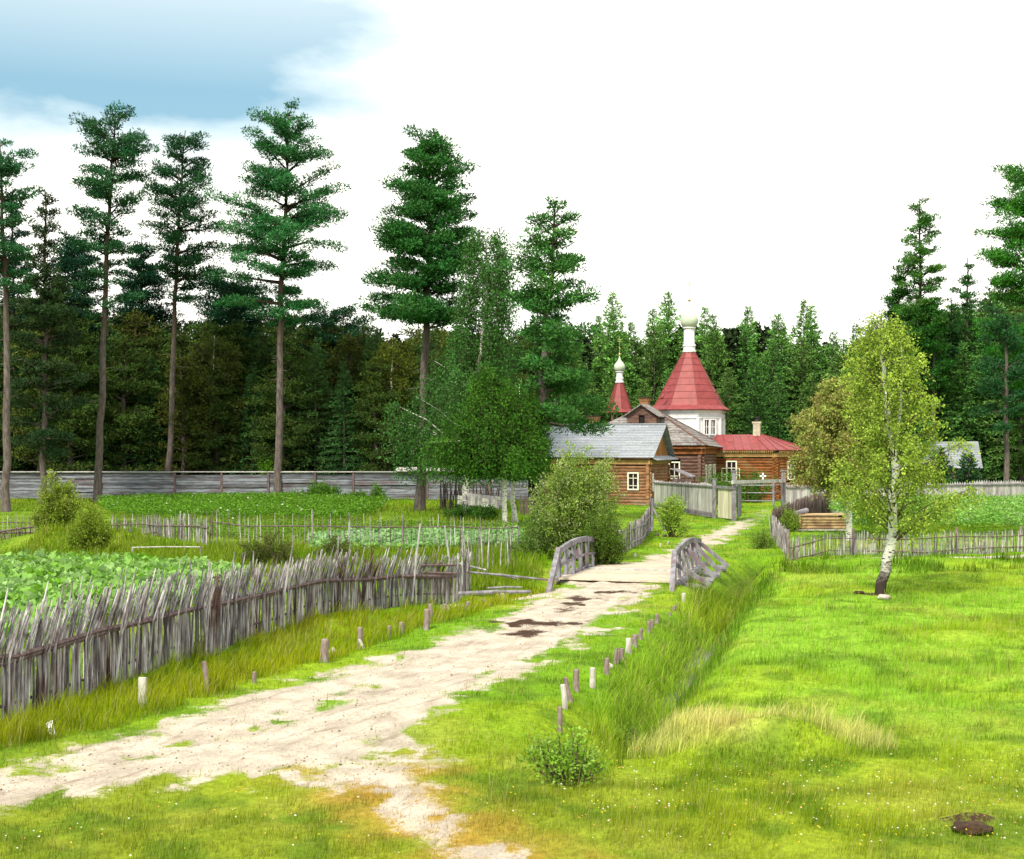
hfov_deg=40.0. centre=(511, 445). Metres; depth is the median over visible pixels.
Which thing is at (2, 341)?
spruce tree
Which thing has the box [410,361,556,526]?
birch tree
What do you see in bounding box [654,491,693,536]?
bush
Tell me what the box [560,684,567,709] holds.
stake
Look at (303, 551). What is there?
rough grass
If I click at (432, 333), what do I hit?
spruce tree
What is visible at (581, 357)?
spruce tree
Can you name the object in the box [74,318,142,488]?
spruce tree
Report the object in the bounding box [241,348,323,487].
pine tree
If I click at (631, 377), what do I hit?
spruce tree
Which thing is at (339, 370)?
spruce tree
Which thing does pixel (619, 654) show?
stake
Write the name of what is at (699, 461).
log house
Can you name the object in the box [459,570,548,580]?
pole
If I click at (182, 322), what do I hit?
pine tree
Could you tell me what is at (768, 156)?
sky
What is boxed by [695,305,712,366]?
spruce tree
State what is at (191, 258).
pine tree
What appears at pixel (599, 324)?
spruce tree
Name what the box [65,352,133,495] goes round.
spruce tree
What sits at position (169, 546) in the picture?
hand rail
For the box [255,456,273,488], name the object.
bush
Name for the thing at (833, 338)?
spruce tree
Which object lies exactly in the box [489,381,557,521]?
birch tree
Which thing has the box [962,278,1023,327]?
pine tree
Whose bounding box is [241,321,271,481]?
spruce tree
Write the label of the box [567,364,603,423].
spruce tree
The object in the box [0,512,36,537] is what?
stake fence
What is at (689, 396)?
church
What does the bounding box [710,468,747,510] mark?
bush
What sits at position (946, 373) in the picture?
spruce tree
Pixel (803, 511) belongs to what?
log
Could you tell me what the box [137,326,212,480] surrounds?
pine tree
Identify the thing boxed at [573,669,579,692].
stake
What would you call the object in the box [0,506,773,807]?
road
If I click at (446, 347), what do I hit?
pine tree
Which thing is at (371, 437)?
pine tree
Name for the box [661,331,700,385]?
spruce tree
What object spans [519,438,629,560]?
bush
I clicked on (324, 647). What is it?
stake
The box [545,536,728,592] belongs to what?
bridge
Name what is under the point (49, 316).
pine tree
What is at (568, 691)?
stake
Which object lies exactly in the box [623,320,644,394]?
spruce tree
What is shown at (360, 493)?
bush
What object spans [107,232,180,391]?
pine tree
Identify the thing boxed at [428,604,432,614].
stake
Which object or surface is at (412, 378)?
pine tree
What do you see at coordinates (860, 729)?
hay grass
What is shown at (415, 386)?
pine tree
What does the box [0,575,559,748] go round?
ditch grass
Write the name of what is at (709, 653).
water
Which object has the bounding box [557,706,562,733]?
stake
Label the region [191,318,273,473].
pine tree
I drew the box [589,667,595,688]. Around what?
stake
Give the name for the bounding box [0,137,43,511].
pine tree
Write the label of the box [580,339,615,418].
spruce tree
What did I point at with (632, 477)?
window
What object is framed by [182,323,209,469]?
pine tree
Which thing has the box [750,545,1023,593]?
tussock grass
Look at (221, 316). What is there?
pine tree
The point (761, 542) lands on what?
bush
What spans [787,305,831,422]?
spruce tree
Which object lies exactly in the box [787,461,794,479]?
window
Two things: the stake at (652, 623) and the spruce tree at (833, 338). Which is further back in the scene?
the spruce tree at (833, 338)
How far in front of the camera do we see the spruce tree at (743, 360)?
127.19 m
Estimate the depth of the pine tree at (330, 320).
112.75 m
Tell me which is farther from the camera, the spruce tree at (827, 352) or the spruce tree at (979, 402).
the spruce tree at (827, 352)
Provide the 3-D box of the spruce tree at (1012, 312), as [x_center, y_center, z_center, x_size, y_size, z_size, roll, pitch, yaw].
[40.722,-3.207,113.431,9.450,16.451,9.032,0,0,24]
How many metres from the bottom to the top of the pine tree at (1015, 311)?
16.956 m
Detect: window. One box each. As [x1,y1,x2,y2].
[627,472,638,489]
[652,473,653,490]
[668,462,679,478]
[703,419,709,434]
[708,464,710,483]
[710,419,716,434]
[712,464,715,476]
[726,461,736,481]
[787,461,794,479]
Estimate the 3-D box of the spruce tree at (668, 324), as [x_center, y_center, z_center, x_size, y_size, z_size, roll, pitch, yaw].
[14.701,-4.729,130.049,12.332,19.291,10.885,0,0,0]
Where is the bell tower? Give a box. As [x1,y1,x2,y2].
[605,337,631,421]
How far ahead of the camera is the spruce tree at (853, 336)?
136.24 m
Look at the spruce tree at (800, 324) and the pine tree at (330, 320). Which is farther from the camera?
the spruce tree at (800, 324)
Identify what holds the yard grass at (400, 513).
on the ground at (416, 818)
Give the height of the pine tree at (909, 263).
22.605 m
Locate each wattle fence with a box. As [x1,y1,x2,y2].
[0,524,471,721]
[769,491,830,555]
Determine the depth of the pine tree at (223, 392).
104.07 m
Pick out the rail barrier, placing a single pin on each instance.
(18, 528)
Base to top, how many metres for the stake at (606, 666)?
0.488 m
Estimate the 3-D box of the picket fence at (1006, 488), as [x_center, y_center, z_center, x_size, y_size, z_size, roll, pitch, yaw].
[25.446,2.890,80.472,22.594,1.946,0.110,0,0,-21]
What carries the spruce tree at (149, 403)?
on the ground at (416, 818)
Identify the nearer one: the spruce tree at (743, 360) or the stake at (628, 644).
the stake at (628, 644)
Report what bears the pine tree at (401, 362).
on the ground at (416, 818)
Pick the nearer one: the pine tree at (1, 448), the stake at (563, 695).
the stake at (563, 695)
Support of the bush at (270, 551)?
on the ground at (416, 818)
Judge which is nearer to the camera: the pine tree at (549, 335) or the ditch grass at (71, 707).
the ditch grass at (71, 707)
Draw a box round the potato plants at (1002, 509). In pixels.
[826,491,1023,529]
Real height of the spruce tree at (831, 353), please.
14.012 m
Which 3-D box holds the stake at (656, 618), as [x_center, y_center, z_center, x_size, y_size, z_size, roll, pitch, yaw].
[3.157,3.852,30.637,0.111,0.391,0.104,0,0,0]
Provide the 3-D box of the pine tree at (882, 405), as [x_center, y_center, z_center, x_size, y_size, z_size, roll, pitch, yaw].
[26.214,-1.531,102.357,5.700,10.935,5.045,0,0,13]
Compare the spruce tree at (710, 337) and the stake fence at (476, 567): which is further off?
the spruce tree at (710, 337)
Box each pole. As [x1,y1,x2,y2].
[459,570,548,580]
[487,586,521,588]
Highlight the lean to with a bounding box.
[672,468,695,482]
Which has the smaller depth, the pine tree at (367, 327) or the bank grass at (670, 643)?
the bank grass at (670, 643)
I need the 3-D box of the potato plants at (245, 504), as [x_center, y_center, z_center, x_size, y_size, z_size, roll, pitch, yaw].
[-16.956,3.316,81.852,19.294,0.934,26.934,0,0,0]
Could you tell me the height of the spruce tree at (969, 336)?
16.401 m
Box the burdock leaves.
[0,548,251,646]
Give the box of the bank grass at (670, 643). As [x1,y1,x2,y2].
[576,590,732,759]
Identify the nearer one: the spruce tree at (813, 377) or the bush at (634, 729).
the bush at (634, 729)
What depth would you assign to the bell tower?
111.61 m
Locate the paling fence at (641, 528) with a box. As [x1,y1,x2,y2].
[616,497,665,550]
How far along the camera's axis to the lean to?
89.52 m
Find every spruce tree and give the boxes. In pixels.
[0,299,31,484]
[0,343,36,490]
[22,294,129,482]
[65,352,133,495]
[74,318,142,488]
[126,356,181,495]
[223,366,274,488]
[233,316,308,487]
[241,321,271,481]
[273,343,362,493]
[277,324,306,409]
[298,337,337,478]
[315,360,368,489]
[331,341,357,473]
[341,325,411,485]
[409,327,446,485]
[490,479,533,499]
[495,330,533,496]
[514,340,532,485]
[565,352,592,416]
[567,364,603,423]
[568,338,586,404]
[578,315,610,410]
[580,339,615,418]
[589,290,642,421]
[601,364,634,423]
[621,349,637,408]
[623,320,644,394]
[624,337,647,398]
[631,380,653,408]
[632,291,683,405]
[633,308,667,398]
[633,326,672,404]
[654,368,672,404]
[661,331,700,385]
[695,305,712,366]
[699,313,747,457]
[703,330,743,434]
[716,367,754,475]
[725,322,766,433]
[727,355,778,465]
[733,306,774,405]
[753,313,809,451]
[756,339,794,452]
[764,372,799,452]
[772,337,823,452]
[785,299,825,397]
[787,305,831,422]
[788,372,819,481]
[815,339,855,415]
[816,346,840,378]
[820,331,842,378]
[820,342,832,375]
[827,344,867,475]
[833,348,854,374]
[845,323,860,359]
[881,335,936,480]
[896,301,935,427]
[905,332,970,447]
[907,316,984,454]
[924,447,958,483]
[939,340,1002,481]
[944,299,998,449]
[944,303,964,365]
[946,300,975,386]
[951,333,1023,482]
[953,452,983,483]
[962,303,1023,476]
[968,312,1023,482]
[971,291,1006,355]
[1006,306,1022,433]
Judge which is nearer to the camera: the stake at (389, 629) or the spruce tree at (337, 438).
the stake at (389, 629)
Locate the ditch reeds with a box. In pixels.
[614,568,781,770]
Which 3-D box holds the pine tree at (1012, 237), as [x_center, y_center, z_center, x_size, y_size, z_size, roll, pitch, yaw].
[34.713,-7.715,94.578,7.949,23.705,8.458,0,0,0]
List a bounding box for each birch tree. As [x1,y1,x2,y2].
[166,330,259,488]
[358,332,430,485]
[371,225,522,509]
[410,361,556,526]
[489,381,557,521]
[783,374,890,540]
[821,308,992,594]
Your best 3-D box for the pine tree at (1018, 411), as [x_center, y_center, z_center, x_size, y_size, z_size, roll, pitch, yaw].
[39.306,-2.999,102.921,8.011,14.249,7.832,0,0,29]
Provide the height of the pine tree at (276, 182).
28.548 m
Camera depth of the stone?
35.13 m
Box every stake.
[138,677,146,707]
[202,661,209,693]
[252,671,256,683]
[320,639,328,662]
[357,627,362,648]
[387,625,391,639]
[398,622,404,634]
[423,609,430,629]
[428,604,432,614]
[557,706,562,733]
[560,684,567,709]
[563,677,573,702]
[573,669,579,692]
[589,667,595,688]
[604,658,609,675]
[613,648,618,663]
[617,650,620,663]
[620,648,624,659]
[625,638,630,653]
[632,634,637,646]
[638,628,642,639]
[647,621,650,632]
[650,619,653,628]
[655,614,658,623]
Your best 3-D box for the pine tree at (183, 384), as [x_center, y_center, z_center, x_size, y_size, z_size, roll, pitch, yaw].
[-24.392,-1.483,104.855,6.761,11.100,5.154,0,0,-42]
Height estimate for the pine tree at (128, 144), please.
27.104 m
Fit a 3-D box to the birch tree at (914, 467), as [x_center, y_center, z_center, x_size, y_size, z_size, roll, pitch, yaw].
[10.001,0.246,35.962,4.393,7.474,3.536,0,0,0]
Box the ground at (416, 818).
[0,496,1023,858]
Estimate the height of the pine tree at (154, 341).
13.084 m
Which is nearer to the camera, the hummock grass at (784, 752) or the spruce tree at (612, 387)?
the hummock grass at (784, 752)
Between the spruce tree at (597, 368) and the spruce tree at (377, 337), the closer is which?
the spruce tree at (377, 337)
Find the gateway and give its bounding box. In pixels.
[730,470,786,520]
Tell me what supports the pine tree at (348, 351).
on the ground at (416, 818)
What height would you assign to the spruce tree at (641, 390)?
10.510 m
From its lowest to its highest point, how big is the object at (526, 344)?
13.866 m
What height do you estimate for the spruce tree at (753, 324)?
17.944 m
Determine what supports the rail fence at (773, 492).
on the ground at (416, 818)
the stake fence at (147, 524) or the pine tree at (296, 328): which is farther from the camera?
the pine tree at (296, 328)
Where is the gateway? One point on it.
(734, 481)
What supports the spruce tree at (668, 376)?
on the ground at (416, 818)
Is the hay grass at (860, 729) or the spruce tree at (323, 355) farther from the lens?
the spruce tree at (323, 355)
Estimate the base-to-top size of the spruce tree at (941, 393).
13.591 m
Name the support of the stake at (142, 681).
on the ground at (416, 818)
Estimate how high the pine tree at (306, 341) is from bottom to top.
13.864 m
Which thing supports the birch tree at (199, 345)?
on the ground at (416, 818)
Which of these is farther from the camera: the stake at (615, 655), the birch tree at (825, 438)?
the birch tree at (825, 438)
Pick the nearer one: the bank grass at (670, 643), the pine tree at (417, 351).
the bank grass at (670, 643)
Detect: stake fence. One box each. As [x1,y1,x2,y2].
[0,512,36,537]
[109,513,206,544]
[206,510,518,550]
[459,525,515,570]
[786,526,1023,559]
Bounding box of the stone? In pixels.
[877,594,890,599]
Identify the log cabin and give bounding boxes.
[544,416,677,505]
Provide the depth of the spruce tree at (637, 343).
132.65 m
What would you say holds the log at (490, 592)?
on the ground at (416, 818)
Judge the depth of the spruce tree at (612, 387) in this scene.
124.58 m
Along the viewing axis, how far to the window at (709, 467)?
97.45 m
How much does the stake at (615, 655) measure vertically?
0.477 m
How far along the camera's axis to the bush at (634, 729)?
21.15 m
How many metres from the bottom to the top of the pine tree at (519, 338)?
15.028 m
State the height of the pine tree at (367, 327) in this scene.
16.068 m
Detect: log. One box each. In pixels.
[458,590,530,594]
[794,508,808,514]
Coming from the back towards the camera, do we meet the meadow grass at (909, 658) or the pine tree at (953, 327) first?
the pine tree at (953, 327)
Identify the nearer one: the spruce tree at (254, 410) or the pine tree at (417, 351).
the spruce tree at (254, 410)
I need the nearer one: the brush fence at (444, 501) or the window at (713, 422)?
the brush fence at (444, 501)
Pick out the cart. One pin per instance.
(474, 500)
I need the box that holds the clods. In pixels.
[0,586,600,794]
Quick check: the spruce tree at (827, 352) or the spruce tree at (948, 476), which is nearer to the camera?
the spruce tree at (948, 476)
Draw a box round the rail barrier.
[0,525,36,540]
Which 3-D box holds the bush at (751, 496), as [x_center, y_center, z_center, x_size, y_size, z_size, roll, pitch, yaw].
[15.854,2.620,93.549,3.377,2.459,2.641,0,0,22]
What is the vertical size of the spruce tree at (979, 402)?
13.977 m
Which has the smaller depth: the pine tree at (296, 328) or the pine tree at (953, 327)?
the pine tree at (953, 327)
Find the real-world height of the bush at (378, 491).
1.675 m
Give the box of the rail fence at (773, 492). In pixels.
[736,483,793,505]
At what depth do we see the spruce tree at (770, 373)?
126.87 m
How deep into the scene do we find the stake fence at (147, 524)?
53.28 m
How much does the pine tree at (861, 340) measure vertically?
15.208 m
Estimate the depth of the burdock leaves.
37.31 m
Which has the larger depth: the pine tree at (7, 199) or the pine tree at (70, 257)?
the pine tree at (70, 257)
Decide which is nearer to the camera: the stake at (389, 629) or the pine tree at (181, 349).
the stake at (389, 629)
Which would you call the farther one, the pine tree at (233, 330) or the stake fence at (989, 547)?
the pine tree at (233, 330)
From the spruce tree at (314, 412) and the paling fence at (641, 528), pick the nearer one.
the paling fence at (641, 528)
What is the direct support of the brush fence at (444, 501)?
on the ground at (416, 818)
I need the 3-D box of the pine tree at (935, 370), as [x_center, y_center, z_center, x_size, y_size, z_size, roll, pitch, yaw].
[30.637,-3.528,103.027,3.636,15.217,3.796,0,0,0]
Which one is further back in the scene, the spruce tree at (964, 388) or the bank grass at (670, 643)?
the spruce tree at (964, 388)
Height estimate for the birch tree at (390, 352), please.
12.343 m
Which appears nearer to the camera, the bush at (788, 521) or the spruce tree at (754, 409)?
the bush at (788, 521)
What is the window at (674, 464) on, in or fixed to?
in the log house
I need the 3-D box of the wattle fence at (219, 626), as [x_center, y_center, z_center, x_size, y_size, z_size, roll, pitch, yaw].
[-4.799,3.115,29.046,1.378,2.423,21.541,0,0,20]
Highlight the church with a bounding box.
[653,281,810,499]
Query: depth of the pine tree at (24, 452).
101.20 m
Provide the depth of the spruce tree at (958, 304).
112.78 m
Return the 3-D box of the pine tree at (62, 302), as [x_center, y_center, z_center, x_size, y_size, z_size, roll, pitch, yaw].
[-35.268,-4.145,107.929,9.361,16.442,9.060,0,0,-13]
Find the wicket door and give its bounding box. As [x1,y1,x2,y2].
[716,486,734,518]
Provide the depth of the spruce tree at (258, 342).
107.33 m
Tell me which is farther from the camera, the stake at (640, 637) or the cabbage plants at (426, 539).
the cabbage plants at (426, 539)
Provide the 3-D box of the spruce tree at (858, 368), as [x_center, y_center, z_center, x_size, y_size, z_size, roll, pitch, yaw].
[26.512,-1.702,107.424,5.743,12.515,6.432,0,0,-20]
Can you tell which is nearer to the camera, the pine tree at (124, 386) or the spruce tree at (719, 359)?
the pine tree at (124, 386)
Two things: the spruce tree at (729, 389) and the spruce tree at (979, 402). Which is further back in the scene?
the spruce tree at (729, 389)
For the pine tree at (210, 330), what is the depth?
107.30 m
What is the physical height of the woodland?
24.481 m
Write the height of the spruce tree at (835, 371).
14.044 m
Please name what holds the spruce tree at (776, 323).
on the ground at (416, 818)
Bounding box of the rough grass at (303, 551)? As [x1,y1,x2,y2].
[0,519,554,597]
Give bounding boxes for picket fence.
[653,478,716,517]
[786,480,1023,512]
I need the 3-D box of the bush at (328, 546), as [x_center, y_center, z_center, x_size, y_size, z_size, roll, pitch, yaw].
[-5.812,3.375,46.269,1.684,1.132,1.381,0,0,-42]
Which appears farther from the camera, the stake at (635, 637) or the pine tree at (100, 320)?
the pine tree at (100, 320)
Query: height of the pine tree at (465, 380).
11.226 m
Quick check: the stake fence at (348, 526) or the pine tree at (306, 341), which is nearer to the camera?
the stake fence at (348, 526)
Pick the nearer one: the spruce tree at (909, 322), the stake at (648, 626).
the stake at (648, 626)
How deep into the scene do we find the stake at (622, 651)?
25.42 m
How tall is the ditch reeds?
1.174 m
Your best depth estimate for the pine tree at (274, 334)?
119.11 m
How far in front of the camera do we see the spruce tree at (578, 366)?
127.04 m
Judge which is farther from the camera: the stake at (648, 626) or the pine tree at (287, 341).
the pine tree at (287, 341)
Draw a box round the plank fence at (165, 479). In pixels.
[0,467,527,499]
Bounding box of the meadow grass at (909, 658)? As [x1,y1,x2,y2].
[603,559,1023,858]
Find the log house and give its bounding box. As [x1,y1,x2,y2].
[566,397,722,484]
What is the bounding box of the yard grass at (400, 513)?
[0,495,530,527]
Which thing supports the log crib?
on the ground at (416, 818)
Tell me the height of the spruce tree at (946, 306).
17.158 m
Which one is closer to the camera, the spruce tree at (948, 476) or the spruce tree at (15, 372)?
the spruce tree at (948, 476)
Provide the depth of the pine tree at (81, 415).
101.19 m
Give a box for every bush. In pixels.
[26,468,86,531]
[62,494,117,553]
[230,528,297,566]
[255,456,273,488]
[289,478,346,495]
[313,532,366,559]
[343,489,369,497]
[369,481,389,498]
[440,501,485,519]
[472,501,500,520]
[500,505,557,556]
[514,720,612,788]
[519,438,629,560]
[567,501,632,565]
[615,719,646,748]
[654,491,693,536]
[696,470,725,503]
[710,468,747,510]
[728,467,777,502]
[747,525,778,548]
[777,501,803,531]
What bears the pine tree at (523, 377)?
on the ground at (416, 818)
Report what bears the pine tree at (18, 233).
on the ground at (416, 818)
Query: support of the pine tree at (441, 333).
on the ground at (416, 818)
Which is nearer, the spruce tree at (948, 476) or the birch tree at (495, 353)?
the birch tree at (495, 353)
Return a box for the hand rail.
[132,546,200,552]
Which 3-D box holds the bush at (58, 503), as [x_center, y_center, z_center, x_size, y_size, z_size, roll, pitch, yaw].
[-18.244,2.343,56.273,2.499,2.982,2.214,0,0,0]
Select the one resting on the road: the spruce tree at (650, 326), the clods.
the clods
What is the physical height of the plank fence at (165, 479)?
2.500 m
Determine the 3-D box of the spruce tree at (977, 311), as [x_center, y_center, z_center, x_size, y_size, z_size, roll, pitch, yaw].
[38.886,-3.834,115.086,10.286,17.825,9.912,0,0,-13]
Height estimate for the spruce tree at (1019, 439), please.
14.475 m
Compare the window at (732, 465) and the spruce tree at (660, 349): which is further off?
the spruce tree at (660, 349)
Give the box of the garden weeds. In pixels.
[103,518,516,537]
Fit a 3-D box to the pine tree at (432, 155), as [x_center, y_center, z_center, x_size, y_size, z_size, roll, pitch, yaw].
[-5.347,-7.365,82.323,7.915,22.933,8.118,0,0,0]
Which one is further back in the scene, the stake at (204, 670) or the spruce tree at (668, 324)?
the spruce tree at (668, 324)
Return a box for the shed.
[898,441,982,479]
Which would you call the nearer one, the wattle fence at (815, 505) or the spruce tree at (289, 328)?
the wattle fence at (815, 505)
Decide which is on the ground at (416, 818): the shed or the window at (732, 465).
the shed
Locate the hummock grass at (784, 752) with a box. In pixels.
[712,715,854,778]
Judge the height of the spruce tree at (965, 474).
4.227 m
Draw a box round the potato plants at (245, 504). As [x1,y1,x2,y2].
[96,491,391,518]
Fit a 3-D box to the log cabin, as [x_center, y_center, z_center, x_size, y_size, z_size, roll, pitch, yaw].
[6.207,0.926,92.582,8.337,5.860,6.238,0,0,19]
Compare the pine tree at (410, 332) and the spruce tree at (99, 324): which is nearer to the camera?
the spruce tree at (99, 324)
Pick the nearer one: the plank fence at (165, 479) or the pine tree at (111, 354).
the plank fence at (165, 479)
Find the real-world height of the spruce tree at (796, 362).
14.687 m
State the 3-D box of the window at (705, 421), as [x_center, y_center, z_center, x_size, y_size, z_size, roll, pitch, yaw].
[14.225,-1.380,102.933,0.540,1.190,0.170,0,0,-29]
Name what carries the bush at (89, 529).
on the ground at (416, 818)
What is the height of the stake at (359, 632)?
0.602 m
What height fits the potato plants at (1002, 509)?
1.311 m
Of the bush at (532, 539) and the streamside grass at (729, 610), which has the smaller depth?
the streamside grass at (729, 610)
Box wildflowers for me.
[5,748,1023,855]
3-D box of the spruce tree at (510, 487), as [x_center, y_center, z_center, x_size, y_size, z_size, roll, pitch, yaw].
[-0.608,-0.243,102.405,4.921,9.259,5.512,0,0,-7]
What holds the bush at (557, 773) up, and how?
on the ground at (416, 818)
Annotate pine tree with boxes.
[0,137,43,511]
[0,189,92,502]
[0,193,42,451]
[0,286,103,472]
[0,307,39,468]
[0,319,95,490]
[0,365,20,484]
[22,314,121,492]
[35,229,101,359]
[63,99,161,501]
[73,331,167,495]
[78,308,112,391]
[93,307,171,462]
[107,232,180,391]
[107,311,153,415]
[117,330,179,476]
[137,130,229,488]
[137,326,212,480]
[145,352,223,480]
[151,312,199,355]
[176,317,246,488]
[178,362,249,481]
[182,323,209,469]
[184,265,275,353]
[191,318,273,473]
[199,96,351,493]
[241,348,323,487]
[250,330,328,478]
[260,324,288,350]
[266,308,309,400]
[275,325,356,441]
[291,302,379,409]
[311,330,378,473]
[332,330,395,434]
[342,316,377,353]
[345,356,404,485]
[353,122,485,510]
[380,369,419,485]
[381,338,430,480]
[394,324,422,343]
[397,351,450,474]
[401,341,421,374]
[404,324,451,376]
[429,328,477,371]
[447,351,477,474]
[499,195,619,521]
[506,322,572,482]
[507,334,523,357]
[513,373,551,496]
[837,326,876,378]
[855,355,904,479]
[877,264,916,433]
[884,197,948,438]
[910,295,955,438]
[940,297,965,415]
[949,258,990,406]
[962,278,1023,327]
[968,301,1023,481]
[972,162,1023,452]
[1002,310,1023,468]
[1004,303,1023,355]
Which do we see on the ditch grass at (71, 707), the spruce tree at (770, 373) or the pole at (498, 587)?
the pole at (498, 587)
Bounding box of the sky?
[0,0,1023,361]
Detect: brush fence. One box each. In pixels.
[440,477,501,509]
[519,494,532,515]
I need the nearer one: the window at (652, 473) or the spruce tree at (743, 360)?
the window at (652, 473)
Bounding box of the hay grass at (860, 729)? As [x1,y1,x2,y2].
[627,693,900,758]
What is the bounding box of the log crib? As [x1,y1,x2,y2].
[791,513,845,531]
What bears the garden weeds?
on the ground at (416, 818)
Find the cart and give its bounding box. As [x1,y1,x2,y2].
[457,493,501,509]
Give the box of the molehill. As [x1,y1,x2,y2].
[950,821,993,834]
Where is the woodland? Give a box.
[0,297,1023,495]
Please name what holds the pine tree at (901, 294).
on the ground at (416, 818)
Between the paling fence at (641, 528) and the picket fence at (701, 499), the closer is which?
the paling fence at (641, 528)
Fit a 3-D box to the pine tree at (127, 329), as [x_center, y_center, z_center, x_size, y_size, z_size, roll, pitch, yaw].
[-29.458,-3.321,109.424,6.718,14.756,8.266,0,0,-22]
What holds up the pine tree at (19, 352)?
on the ground at (416, 818)
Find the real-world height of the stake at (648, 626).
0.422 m
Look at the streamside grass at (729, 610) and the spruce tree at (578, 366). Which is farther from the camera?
the spruce tree at (578, 366)
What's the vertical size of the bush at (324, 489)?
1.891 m
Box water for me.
[663,645,714,708]
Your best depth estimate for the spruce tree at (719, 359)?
126.86 m
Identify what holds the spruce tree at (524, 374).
on the ground at (416, 818)
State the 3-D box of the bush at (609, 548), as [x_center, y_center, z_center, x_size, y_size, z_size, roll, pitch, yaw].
[2.690,2.772,44.060,2.167,2.264,1.723,0,0,0]
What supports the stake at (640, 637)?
on the ground at (416, 818)
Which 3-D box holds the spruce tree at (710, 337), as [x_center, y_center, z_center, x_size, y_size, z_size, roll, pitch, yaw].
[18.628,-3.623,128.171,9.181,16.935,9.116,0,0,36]
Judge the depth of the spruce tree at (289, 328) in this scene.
114.19 m
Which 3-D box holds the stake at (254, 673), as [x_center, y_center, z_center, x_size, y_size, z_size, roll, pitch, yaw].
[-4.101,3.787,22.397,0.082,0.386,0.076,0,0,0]
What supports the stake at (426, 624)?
on the ground at (416, 818)
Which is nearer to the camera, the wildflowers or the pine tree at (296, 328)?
the wildflowers
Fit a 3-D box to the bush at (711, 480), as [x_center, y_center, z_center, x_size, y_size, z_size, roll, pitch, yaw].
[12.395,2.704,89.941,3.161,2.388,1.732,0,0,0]
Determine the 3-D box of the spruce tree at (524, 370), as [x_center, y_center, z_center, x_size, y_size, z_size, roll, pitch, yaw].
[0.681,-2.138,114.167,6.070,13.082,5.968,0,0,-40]
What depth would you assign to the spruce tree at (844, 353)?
128.07 m
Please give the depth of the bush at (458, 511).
72.03 m
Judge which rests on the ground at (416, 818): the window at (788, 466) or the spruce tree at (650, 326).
the spruce tree at (650, 326)
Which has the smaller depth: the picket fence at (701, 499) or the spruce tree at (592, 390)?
the picket fence at (701, 499)
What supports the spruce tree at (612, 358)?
on the ground at (416, 818)
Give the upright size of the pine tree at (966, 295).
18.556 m
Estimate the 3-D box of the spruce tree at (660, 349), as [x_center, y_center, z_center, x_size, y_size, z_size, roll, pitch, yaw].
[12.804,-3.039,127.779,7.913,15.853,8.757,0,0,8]
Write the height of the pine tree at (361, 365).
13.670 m
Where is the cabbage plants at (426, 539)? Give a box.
[306,525,523,550]
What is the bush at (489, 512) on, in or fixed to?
on the ground at (416, 818)
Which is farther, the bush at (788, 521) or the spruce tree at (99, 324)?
the spruce tree at (99, 324)
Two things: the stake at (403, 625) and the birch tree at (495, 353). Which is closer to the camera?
the stake at (403, 625)
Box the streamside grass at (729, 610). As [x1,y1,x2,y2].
[685,565,761,633]
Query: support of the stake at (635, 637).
on the ground at (416, 818)
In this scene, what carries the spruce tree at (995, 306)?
on the ground at (416, 818)
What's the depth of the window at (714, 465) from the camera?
99.54 m
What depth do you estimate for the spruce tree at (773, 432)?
123.34 m

